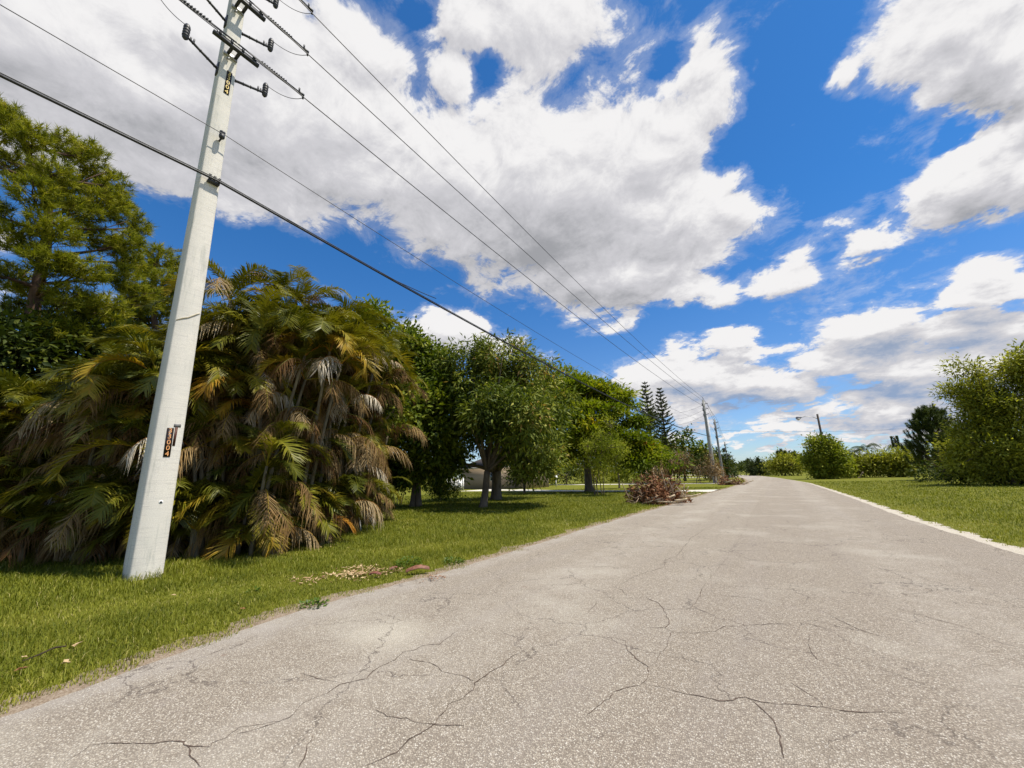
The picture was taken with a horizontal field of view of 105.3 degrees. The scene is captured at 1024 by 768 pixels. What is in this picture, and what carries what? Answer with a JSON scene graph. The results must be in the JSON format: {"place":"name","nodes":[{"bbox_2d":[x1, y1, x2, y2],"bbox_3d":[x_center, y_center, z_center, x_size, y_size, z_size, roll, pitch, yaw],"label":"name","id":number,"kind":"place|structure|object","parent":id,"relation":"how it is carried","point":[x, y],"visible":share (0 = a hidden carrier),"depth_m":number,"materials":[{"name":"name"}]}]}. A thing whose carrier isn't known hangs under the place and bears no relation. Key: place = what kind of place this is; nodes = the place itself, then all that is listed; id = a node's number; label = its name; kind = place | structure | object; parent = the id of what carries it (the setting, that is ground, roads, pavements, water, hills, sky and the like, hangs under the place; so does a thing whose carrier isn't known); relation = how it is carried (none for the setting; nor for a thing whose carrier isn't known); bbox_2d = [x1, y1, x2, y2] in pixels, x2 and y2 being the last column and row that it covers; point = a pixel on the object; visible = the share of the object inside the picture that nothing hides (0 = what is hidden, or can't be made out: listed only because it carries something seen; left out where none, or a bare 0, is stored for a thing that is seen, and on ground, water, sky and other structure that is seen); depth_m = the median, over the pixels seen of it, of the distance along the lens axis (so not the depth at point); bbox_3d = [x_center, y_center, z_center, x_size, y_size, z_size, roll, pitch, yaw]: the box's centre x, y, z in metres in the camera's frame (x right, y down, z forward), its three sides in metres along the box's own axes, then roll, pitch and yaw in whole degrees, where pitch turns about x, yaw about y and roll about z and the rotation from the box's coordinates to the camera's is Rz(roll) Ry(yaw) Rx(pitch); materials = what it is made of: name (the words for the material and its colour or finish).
{"place":"outdoors","nodes":[
{"label":"outdoors","id":0,"kind":"place"},
{"bbox_2d":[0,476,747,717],"bbox_3d":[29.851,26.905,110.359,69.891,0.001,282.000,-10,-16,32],"label":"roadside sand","id":1,"kind":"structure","parent":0,"point":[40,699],"depth_m":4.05,"materials":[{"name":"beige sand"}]},
{"bbox_2d":[298,596,329,608],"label":"weed","id":2,"kind":"object","parent":1,"relation":"on","point":[317,601],"visible":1,"depth_m":5.20,"materials":[{"name":"green plant"}]},
{"bbox_2d":[443,556,464,564],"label":"weed","id":3,"kind":"object","parent":1,"relation":"on","point":[451,558],"visible":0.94,"depth_m":7.54,"materials":[{"name":"green plant"}]},
{"bbox_2d":[447,478,463,490],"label":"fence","id":4,"kind":"object","parent":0,"point":[462,483],"visible":0.37,"depth_m":50.49,"materials":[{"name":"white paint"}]},
{"bbox_2d":[460,459,548,488],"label":"house","id":5,"kind":"structure","parent":0,"point":[476,475],"depth_m":54.97,"materials":[{"name":"beige paint"}]},
{"bbox_2d":[0,475,1023,767],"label":"road","id":6,"kind":"structure","parent":0,"point":[768,623],"depth_m":3.33,"materials":[{"name":"grey asphalt"}]},
{"bbox_2d":[420,571,445,582],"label":"leaf litter","id":7,"kind":"object","parent":6,"relation":"on","point":[434,576],"visible":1,"depth_m":6.36,"materials":[{"name":"brown plant"}]},
{"bbox_2d":[0,468,1023,713],"bbox_3d":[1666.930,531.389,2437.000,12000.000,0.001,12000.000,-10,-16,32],"label":"ground","id":8,"kind":"structure","parent":0,"point":[802,477],"depth_m":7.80,"materials":[{"name":"green plant"}]},
{"bbox_2d":[0,369,76,539],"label":"palm clump","id":9,"kind":"object","parent":8,"relation":"on","point":[49,388],"visible":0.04,"depth_m":10.49,"materials":[{"name":"green plant"}]},
{"bbox_2d":[22,645,66,661],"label":"twig","id":10,"kind":"object","parent":8,"relation":"on","point":[44,652],"visible":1,"depth_m":3.81,"materials":[{"name":"brown wood"}]},
{"bbox_2d":[0,376,89,561],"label":"palm clump","id":11,"kind":"object","parent":8,"relation":"on","point":[10,470],"visible":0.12,"depth_m":9.80,"materials":[{"name":"green plant"}]},
{"bbox_2d":[0,370,152,561],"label":"palm clump","id":12,"kind":"object","parent":8,"relation":"on","point":[15,513],"visible":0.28,"depth_m":9.23,"materials":[{"name":"green plant"}]},
{"bbox_2d":[0,288,160,391],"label":"broadleaf tree","id":13,"kind":"object","parent":8,"relation":"on","point":[24,346],"visible":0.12,"depth_m":13.93,"materials":[{"name":"green plant"}]},
{"bbox_2d":[0,95,170,375],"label":"pine tree","id":14,"kind":"object","parent":8,"relation":"on","point":[65,184],"visible":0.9,"depth_m":15.22,"materials":[{"name":"green plant"}]},
{"bbox_2d":[0,352,237,569],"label":"palm clump","id":15,"kind":"object","parent":8,"relation":"on","point":[54,550],"visible":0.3,"depth_m":8.69,"materials":[{"name":"green plant"}]},
{"bbox_2d":[42,337,195,473],"bbox_3d":[-11.411,1.612,12.851,5.380,7.688,5.534,-4,-14,10],"label":"palm clump","id":16,"kind":"object","parent":8,"relation":"on","point":[106,348],"depth_m":12.00,"materials":[{"name":"green plant"}]},
{"bbox_2d":[109,241,180,348],"bbox_3d":[-18.895,-0.493,20.226,4.718,14.934,4.452,-10,-16,32],"label":"pine tree","id":17,"kind":"object","parent":8,"relation":"on","point":[171,265],"visible":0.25,"depth_m":20.80,"materials":[{"name":"green plant"}]},
{"bbox_2d":[41,326,314,565],"bbox_3d":[-8.336,1.753,10.308,5.439,6.242,5.323,-10,-16,32],"label":"palm clump","id":18,"kind":"object","parent":8,"relation":"on","point":[144,386],"visible":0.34,"depth_m":8.93,"materials":[{"name":"green plant"}]},
{"bbox_2d":[122,0,313,581],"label":"utility pole","id":19,"kind":"object","parent":8,"relation":"on","point":[146,549],"visible":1,"depth_m":8.05,"materials":[{"name":"concrete"}]},
{"bbox_2d":[0,72,707,435],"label":"telephone cable","id":20,"kind":"object","parent":19,"relation":"attached to","point":[74,110],"visible":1,"depth_m":9.20,"materials":[{"name":"black rubber"}]},
{"bbox_2d":[0,4,712,429],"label":"neutral wire","id":21,"kind":"object","parent":19,"relation":"attached to","point":[258,156],"visible":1,"depth_m":9.23,"materials":[{"name":"black metal"}]},
{"bbox_2d":[181,0,726,446],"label":"power line","id":22,"kind":"object","parent":19,"relation":"attached to","point":[392,169],"visible":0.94,"depth_m":12.44,"materials":[{"name":"grey metal"}]},
{"bbox_2d":[252,3,726,444],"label":"power line","id":23,"kind":"object","parent":19,"relation":"attached to","point":[429,165],"visible":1,"depth_m":13.87,"materials":[{"name":"grey metal"}]},
{"bbox_2d":[299,0,722,434],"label":"power line","id":24,"kind":"object","parent":19,"relation":"attached to","point":[466,171],"visible":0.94,"depth_m":16.08,"materials":[{"name":"grey metal"}]},
{"bbox_2d":[102,305,370,560],"bbox_3d":[-6.859,1.415,10.034,5.970,6.844,3.999,-3,-13,5],"label":"palm clump","id":25,"kind":"object","parent":8,"relation":"on","point":[270,443],"visible":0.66,"depth_m":9.45,"materials":[{"name":"green plant"}]},
{"bbox_2d":[102,248,370,545],"bbox_3d":[-7.733,0.962,11.740,6.440,8.536,6.108,-1,-13,-3],"label":"palm clump","id":26,"kind":"object","parent":8,"relation":"on","point":[230,290],"visible":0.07,"depth_m":10.92,"materials":[{"name":"green plant"}]},
{"bbox_2d":[159,298,393,473],"bbox_3d":[-10.584,0.775,18.517,6.923,11.164,11.119,-10,-16,32],"label":"broadleaf tree","id":27,"kind":"object","parent":8,"relation":"on","point":[324,389],"depth_m":19.33,"materials":[{"name":"green plant"}]},
{"bbox_2d":[160,284,402,558],"bbox_3d":[-6.221,1.013,11.000,6.260,7.842,5.184,0,-13,-7],"label":"palm clump","id":28,"kind":"object","parent":8,"relation":"on","point":[256,327],"visible":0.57,"depth_m":10.13,"materials":[{"name":"green plant"}]},
{"bbox_2d":[289,576,331,584],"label":"leaf litter","id":29,"kind":"object","parent":8,"relation":"on","point":[306,579],"visible":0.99,"depth_m":6.42,"materials":[{"name":"beige plant"}]},
{"bbox_2d":[222,264,407,517],"bbox_3d":[-7.436,0.765,13.963,5.718,9.902,6.858,-10,-16,32],"label":"palm clump","id":30,"kind":"object","parent":8,"relation":"on","point":[300,294],"visible":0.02,"depth_m":13.84,"materials":[{"name":"green plant"}]},
{"bbox_2d":[285,298,421,535],"bbox_3d":[-5.564,1.488,12.955,5.597,7.652,5.704,-10,-16,32],"label":"palm clump","id":31,"kind":"object","parent":8,"relation":"on","point":[376,455],"visible":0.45,"depth_m":12.48,"materials":[{"name":"green plant"}]},
{"bbox_2d":[311,563,404,581],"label":"leaf litter","id":32,"kind":"object","parent":8,"relation":"on","point":[348,572],"visible":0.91,"depth_m":6.84,"materials":[{"name":"beige plant"}]},
{"bbox_2d":[369,571,380,574],"bbox_3d":[-2.303,3.187,6.570,0.220,0.080,0.075,-5,-14,16],"label":"dry palm sheath","id":33,"kind":"object","parent":32,"relation":"on","point":[376,572],"visible":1,"depth_m":6.54,"materials":[{"name":"brown plant"}]},
{"bbox_2d":[314,345,429,524],"bbox_3d":[-6.232,1.898,15.720,5.770,8.325,5.276,-10,-16,32],"label":"palm clump","id":34,"kind":"object","parent":8,"relation":"on","point":[376,495],"visible":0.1,"depth_m":15.65,"materials":[{"name":"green plant"}]},
{"bbox_2d":[353,293,419,504],"bbox_3d":[-9.225,0.807,26.672,7.614,14.773,6.385,-10,-16,32],"label":"broadleaf tree","id":35,"kind":"object","parent":8,"relation":"on","point":[381,305],"visible":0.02,"depth_m":26.25,"materials":[{"name":"green plant"}]},
{"bbox_2d":[350,358,424,516],"bbox_3d":[-4.913,2.189,14.566,3.190,6.247,3.163,-10,-16,32],"label":"leaning trunk tree","id":36,"kind":"object","parent":8,"relation":"on","point":[390,414],"visible":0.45,"depth_m":14.68,"materials":[{"name":"green plant"}]},
{"bbox_2d":[367,458,410,503],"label":"shrub","id":37,"kind":"object","parent":8,"relation":"on","point":[394,485],"visible":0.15,"depth_m":23.70,"materials":[{"name":"green plant"}]},
{"bbox_2d":[393,556,421,567],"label":"weed","id":38,"kind":"object","parent":8,"relation":"on","point":[413,564],"visible":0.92,"depth_m":7.37,"materials":[{"name":"green plant"}]},
{"bbox_2d":[406,564,429,572],"bbox_3d":[-1.629,3.186,6.750,0.400,0.118,0.136,1,-13,-9],"label":"dry palm sheath","id":39,"kind":"object","parent":8,"relation":"on","point":[420,566],"visible":1,"depth_m":6.71,"materials":[{"name":"brown plant"}]},
{"bbox_2d":[382,312,484,506],"bbox_3d":[-6.069,1.402,24.038,8.329,12.207,7.278,-10,-16,32],"label":"broadleaf tree","id":40,"kind":"object","parent":8,"relation":"on","point":[436,410],"visible":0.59,"depth_m":22.69,"materials":[{"name":"green plant"}]},
{"bbox_2d":[421,477,466,500],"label":"shrub","id":41,"kind":"object","parent":8,"relation":"on","point":[445,488],"visible":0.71,"depth_m":27.34,"materials":[{"name":"green plant"}]},
{"bbox_2d":[424,356,579,499],"bbox_3d":[-0.795,2.810,28.980,9.722,11.464,9.335,-10,-16,32],"label":"avocado tree","id":42,"kind":"object","parent":8,"relation":"on","point":[496,493],"visible":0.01,"depth_m":28.01,"materials":[{"name":"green plant"}]},
{"bbox_2d":[421,329,585,507],"bbox_3d":[-0.411,1.675,22.501,10.965,10.715,8.544,-10,-16,32],"label":"mango tree","id":43,"kind":"object","parent":8,"relation":"on","point":[512,416],"visible":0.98,"depth_m":21.12,"materials":[{"name":"green plant"}]},
{"bbox_2d":[501,459,555,493],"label":"shrub","id":44,"kind":"object","parent":8,"relation":"on","point":[510,477],"visible":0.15,"depth_m":34.62,"materials":[{"name":"green plant"}]},
{"bbox_2d":[549,461,572,484],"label":"hedge bush","id":45,"kind":"object","parent":8,"relation":"on","point":[557,475],"visible":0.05,"depth_m":63.90,"materials":[{"name":"green plant"}]},
{"bbox_2d":[549,459,583,484],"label":"hedge bush","id":46,"kind":"object","parent":8,"relation":"on","point":[573,474],"visible":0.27,"depth_m":67.41,"materials":[{"name":"green plant"}]},
{"bbox_2d":[566,411,632,494],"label":"tree","id":47,"kind":"object","parent":8,"relation":"on","point":[599,465],"visible":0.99,"depth_m":29.62,"materials":[{"name":"green plant"}]},
{"bbox_2d":[571,464,629,482],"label":"hedge bush","id":48,"kind":"object","parent":8,"relation":"on","point":[597,479],"visible":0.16,"depth_m":70.30,"materials":[{"name":"green plant"}]},
{"bbox_2d":[533,362,695,490],"bbox_3d":[7.549,3.905,39.173,13.435,13.575,15.276,2,-14,-14],"label":"poinciana tree","id":49,"kind":"object","parent":8,"relation":"on","point":[645,453],"visible":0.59,"depth_m":35.25,"materials":[{"name":"green plant"}]},
{"bbox_2d":[609,462,625,487],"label":"sapling","id":50,"kind":"object","parent":8,"relation":"on","point":[617,473],"visible":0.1,"depth_m":43.70,"materials":[{"name":"green plant"}]},
{"bbox_2d":[606,468,643,481],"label":"hedge bush","id":51,"kind":"object","parent":8,"relation":"on","point":[626,477],"visible":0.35,"depth_m":71.53,"materials":[{"name":"green plant"}]},
{"bbox_2d":[638,381,668,449],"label":"norfolk pine","id":52,"kind":"object","parent":8,"relation":"on","point":[646,398],"visible":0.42,"depth_m":62.32,"materials":[{"name":"green plant"}]},
{"bbox_2d":[641,407,669,449],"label":"dark conifer","id":53,"kind":"object","parent":8,"relation":"on","point":[652,424],"visible":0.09,"depth_m":69.17,"materials":[{"name":"green plant"}]},
{"bbox_2d":[622,471,700,504],"bbox_3d":[7.765,5.558,20.763,3.718,1.962,3.634,-5,-14,14],"label":"brush pile","id":54,"kind":"object","parent":8,"relation":"on","point":[654,493],"visible":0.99,"depth_m":20.38,"materials":[{"name":"brown plant"}]},
{"bbox_2d":[653,388,683,481],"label":"norfolk pine","id":55,"kind":"object","parent":8,"relation":"on","point":[662,413],"visible":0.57,"depth_m":64.97,"materials":[{"name":"green plant"}]},
{"bbox_2d":[426,450,931,479],"bbox_3d":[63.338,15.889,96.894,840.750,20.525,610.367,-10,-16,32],"label":"woods","id":56,"kind":"object","parent":8,"relation":"on","point":[740,466],"depth_m":304.85,"materials":[{"name":"green plant"}]},
{"bbox_2d":[634,444,724,481],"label":"hedge","id":57,"kind":"object","parent":8,"relation":"on","point":[696,462],"visible":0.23,"depth_m":55.59,"materials":[{"name":"green plant"}]},
{"bbox_2d":[643,443,732,483],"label":"dry vine thicket","id":58,"kind":"object","parent":8,"relation":"on","point":[665,471],"visible":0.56,"depth_m":53.66,"materials":[{"name":"brown plant"}]},
{"bbox_2d":[667,423,718,480],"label":"seagrape tree","id":59,"kind":"object","parent":8,"relation":"on","point":[697,449],"visible":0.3,"depth_m":67.60,"materials":[{"name":"green plant"}]},
{"bbox_2d":[702,400,716,482],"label":"utility pole","id":60,"kind":"object","parent":8,"relation":"on","point":[710,449],"visible":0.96,"depth_m":52.39,"materials":[{"name":"grey concrete"}]},
{"bbox_2d":[725,428,905,431],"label":"cross wire","id":61,"kind":"object","parent":60,"relation":"attached to","point":[830,431],"visible":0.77,"depth_m":58.67,"materials":[{"name":"black metal"}]},
{"bbox_2d":[700,448,721,482],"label":"dead vine","id":62,"kind":"object","parent":8,"relation":"on","point":[710,471],"visible":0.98,"depth_m":51.04,"materials":[{"name":"brown plant"}]},
{"bbox_2d":[713,419,724,479],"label":"utility pole","id":63,"kind":"object","parent":8,"relation":"on","point":[717,440],"visible":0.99,"depth_m":59.07,"materials":[{"name":"grey concrete"}]},
{"bbox_2d":[700,445,740,478],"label":"verge tree","id":64,"kind":"object","parent":8,"relation":"on","point":[728,465],"visible":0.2,"depth_m":71.52,"materials":[{"name":"green plant"}]},
{"bbox_2d":[721,454,741,477],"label":"verge tree","id":65,"kind":"object","parent":8,"relation":"on","point":[734,475],"visible":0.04,"depth_m":88.73,"materials":[{"name":"green plant"}]},
{"bbox_2d":[714,474,753,484],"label":"brush pile","id":66,"kind":"object","parent":8,"relation":"on","point":[727,481],"visible":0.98,"depth_m":43.82,"materials":[{"name":"brown plant"}]},
{"bbox_2d":[740,456,772,475],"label":"tree","id":67,"kind":"object","parent":8,"relation":"on","point":[753,470],"visible":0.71,"depth_m":103.40,"materials":[{"name":"green plant"}]},
{"bbox_2d":[755,457,763,475],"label":"casuarina","id":68,"kind":"object","parent":8,"relation":"on","point":[757,460],"visible":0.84,"depth_m":103.09,"materials":[{"name":"green plant"}]},
{"bbox_2d":[775,449,782,475],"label":"casuarina","id":69,"kind":"object","parent":8,"relation":"on","point":[778,459],"visible":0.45,"depth_m":91.34,"materials":[{"name":"green plant"}]},
{"bbox_2d":[757,447,807,475],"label":"bush","id":70,"kind":"object","parent":8,"relation":"on","point":[786,463],"visible":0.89,"depth_m":89.69,"materials":[{"name":"green plant"}]},
{"bbox_2d":[791,453,803,475],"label":"casuarina","id":71,"kind":"object","parent":8,"relation":"on","point":[794,454],"visible":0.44,"depth_m":89.38,"materials":[{"name":"green plant"}]},
{"bbox_2d":[796,414,822,434],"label":"street lamp","id":72,"kind":"object","parent":8,"relation":"on","point":[817,418],"visible":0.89,"depth_m":63.05,"materials":[{"name":"metal"}]},
{"bbox_2d":[794,430,864,478],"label":"bush","id":73,"kind":"object","parent":8,"relation":"on","point":[825,457],"visible":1,"depth_m":56.21,"materials":[{"name":"green plant"}]},
{"bbox_2d":[845,448,865,456],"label":"coconut palm","id":74,"kind":"object","parent":8,"relation":"on","point":[851,451],"visible":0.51,"depth_m":89.28,"materials":[{"name":"green plant"}]},
{"bbox_2d":[851,443,880,453],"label":"coconut palm","id":75,"kind":"object","parent":8,"relation":"on","point":[866,446],"visible":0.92,"depth_m":86.64,"materials":[{"name":"green plant"}]},
{"bbox_2d":[840,443,927,477],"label":"bush","id":76,"kind":"object","parent":8,"relation":"on","point":[892,462],"visible":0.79,"depth_m":56.59,"materials":[{"name":"green plant"}]},
{"bbox_2d":[889,435,899,451],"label":"snag","id":77,"kind":"object","parent":8,"relation":"on","point":[895,437],"visible":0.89,"depth_m":58.12,"materials":[{"name":"grey plant"}]},
{"bbox_2d":[899,403,955,479],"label":"young pine","id":78,"kind":"object","parent":8,"relation":"on","point":[926,420],"visible":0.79,"depth_m":42.04,"materials":[{"name":"green plant"}]},
{"bbox_2d":[914,421,954,478],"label":"tree","id":79,"kind":"object","parent":8,"relation":"on","point":[932,465],"visible":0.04,"depth_m":44.02,"materials":[{"name":"green plant"}]},
{"bbox_2d":[904,454,1023,484],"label":"hedge","id":80,"kind":"object","parent":8,"relation":"on","point":[937,472],"visible":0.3,"depth_m":35.44,"materials":[{"name":"green plant"}]},
{"bbox_2d":[926,338,1023,485],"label":"shade tree","id":81,"kind":"object","parent":8,"relation":"on","point":[995,414],"visible":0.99,"depth_m":28.89,"materials":[{"name":"green plant"}]},
{"bbox_2d":[0,0,1023,476],"label":"sky","id":82,"kind":"structure","parent":0,"point":[797,208],"materials":[{"name":"blue"}]},
{"bbox_2d":[504,489,719,491],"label":"driveway","id":83,"kind":"structure","parent":0,"point":[608,490],"depth_m":38.60,"materials":[{"name":"grey concrete"}]},
{"bbox_2d":[558,483,714,484],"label":"driveway","id":84,"kind":"structure","parent":0,"point":[617,484],"depth_m":58.24,"materials":[{"name":"grey concrete"}]},
{"bbox_2d":[765,476,1023,554],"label":"shoulder","id":85,"kind":"object","parent":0,"point":[1015,549],"visible":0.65,"depth_m":9.97},
{"bbox_2d":[808,480,1023,547],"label":"verge grass","id":86,"kind":"structure","parent":0,"point":[860,488],"depth_m":17.02,"materials":[{"name":"green plant"}]}
]}

